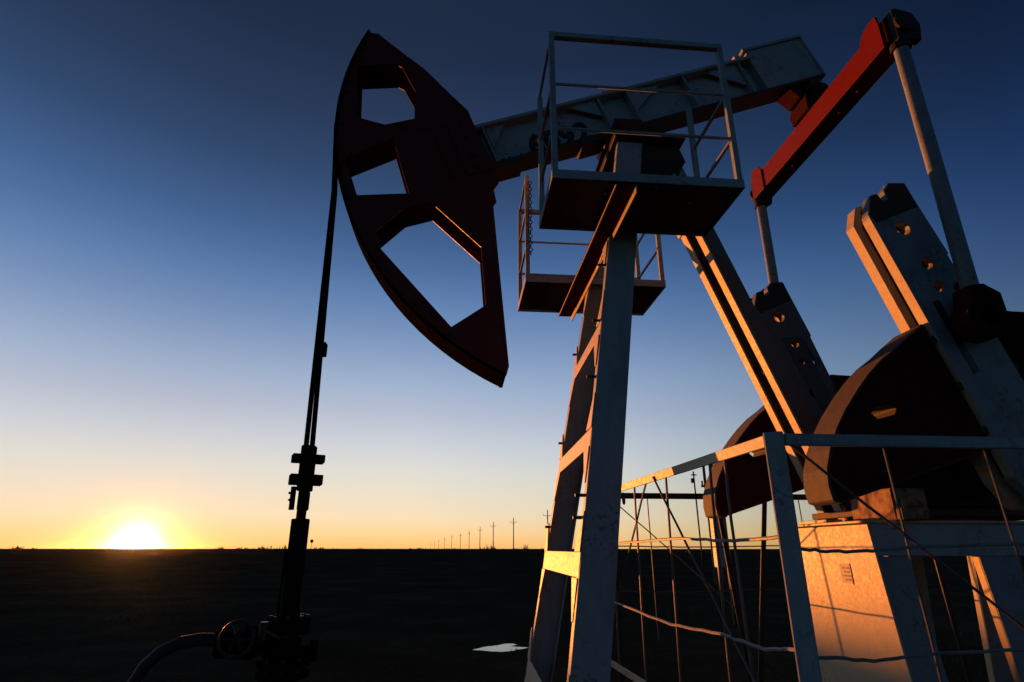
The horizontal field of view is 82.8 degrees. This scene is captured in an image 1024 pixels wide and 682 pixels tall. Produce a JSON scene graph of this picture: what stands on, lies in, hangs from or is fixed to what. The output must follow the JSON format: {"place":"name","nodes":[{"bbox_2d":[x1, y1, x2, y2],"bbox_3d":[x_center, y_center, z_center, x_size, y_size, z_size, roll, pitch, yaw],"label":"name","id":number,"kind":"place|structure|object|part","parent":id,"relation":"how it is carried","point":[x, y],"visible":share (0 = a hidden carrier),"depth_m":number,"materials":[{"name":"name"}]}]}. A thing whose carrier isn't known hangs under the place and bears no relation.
{"place":"outdoors","nodes":[
{"label":"outdoors","id":0,"kind":"place"},
{"bbox_2d":[0,549,1023,681],"bbox_3d":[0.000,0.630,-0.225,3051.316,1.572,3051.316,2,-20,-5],"label":"ground","id":1,"kind":"structure","parent":0,"point":[117,634],"depth_m":13.54,"materials":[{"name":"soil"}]},
{"bbox_2d":[127,518,317,681],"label":"wellhead","id":2,"kind":"object","parent":1,"relation":"on","point":[274,642],"visible":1,"depth_m":4.27,"materials":[{"name":"metal"}]},
{"bbox_2d":[9,543,773,551],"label":"scrub","id":3,"kind":"object","parent":1,"relation":"on","point":[420,548],"visible":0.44,"depth_m":99.00,"materials":[{"name":"black plant"}]},
{"bbox_2d":[473,643,527,651],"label":"puddle","id":4,"kind":"object","parent":1,"relation":"on","point":[503,647],"visible":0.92,"depth_m":8.85,"materials":[{"name":"white liquid"}]},
{"bbox_2d":[511,517,516,549],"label":"power pole","id":5,"kind":"object","parent":1,"relation":"on","point":[513,532],"visible":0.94,"depth_m":172.89,"materials":[{"name":"metal"}]},
{"bbox_2d":[334,8,1023,681],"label":"pumpjack","id":6,"kind":"object","parent":1,"relation":"on","point":[948,360],"visible":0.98,"depth_m":4.96,"materials":[{"name":"paint"}]},
{"bbox_2d":[288,123,337,518],"bbox_3d":[-1.692,-0.733,5.435,0.258,5.240,0.141,9,-21,-23],"label":"bridle","id":7,"kind":"object","parent":6,"relation":"hanging from","point":[306,478],"visible":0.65,"depth_m":4.96,"materials":[{"name":"black metal"}]},
{"bbox_2d":[611,436,793,681],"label":"guard fence","id":8,"kind":"object","parent":1,"relation":"on","point":[746,447],"visible":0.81,"depth_m":3.30,"materials":[{"name":"metal"}]},
{"bbox_2d":[709,516,737,625],"bbox_3d":[4.189,4.485,11.508,0.320,2.100,0.230,2,-20,-5],"label":"post","id":9,"kind":"object","parent":1,"relation":"on","point":[723,559],"visible":0.18,"depth_m":11.53,"materials":[{"name":"metal"}]},
{"bbox_3d":[4.198,4.006,11.578,0.240,0.890,0.039,2,-20,-5],"label":"door","id":10,"kind":"part","parent":9,"relation":"part of","materials":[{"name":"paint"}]},
{"bbox_2d":[616,493,972,681],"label":"guard rail","id":11,"kind":"object","parent":1,"relation":"on","point":[725,546],"visible":0.51,"depth_m":6.34,"materials":[{"name":"metal"}]},
{"bbox_2d":[763,431,1023,681],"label":"guard fence","id":12,"kind":"object","parent":1,"relation":"on","point":[807,658],"visible":1,"depth_m":2.54,"materials":[{"name":"grey metal"}]},
{"bbox_2d":[0,0,1023,548],"label":"sky","id":13,"kind":"structure","parent":0,"point":[166,165],"materials":[{"name":"blue"}]},
{"bbox_2d":[691,471,704,576],"bbox_3d":[8.093,8.022,25.194,0.280,4.650,0.120,2,-20,-5],"label":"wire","id":14,"kind":"object","parent":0,"point":[693,478],"visible":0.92,"depth_m":25.29,"materials":[{"name":"metal"}]},
{"bbox_2d":[701,464,726,583],"bbox_3d":[8.586,7.501,24.774,0.800,5.350,0.155,2,-20,-5],"label":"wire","id":15,"kind":"object","parent":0,"point":[714,567],"visible":0.26,"depth_m":24.24,"materials":[{"name":"metal"}]}
]}

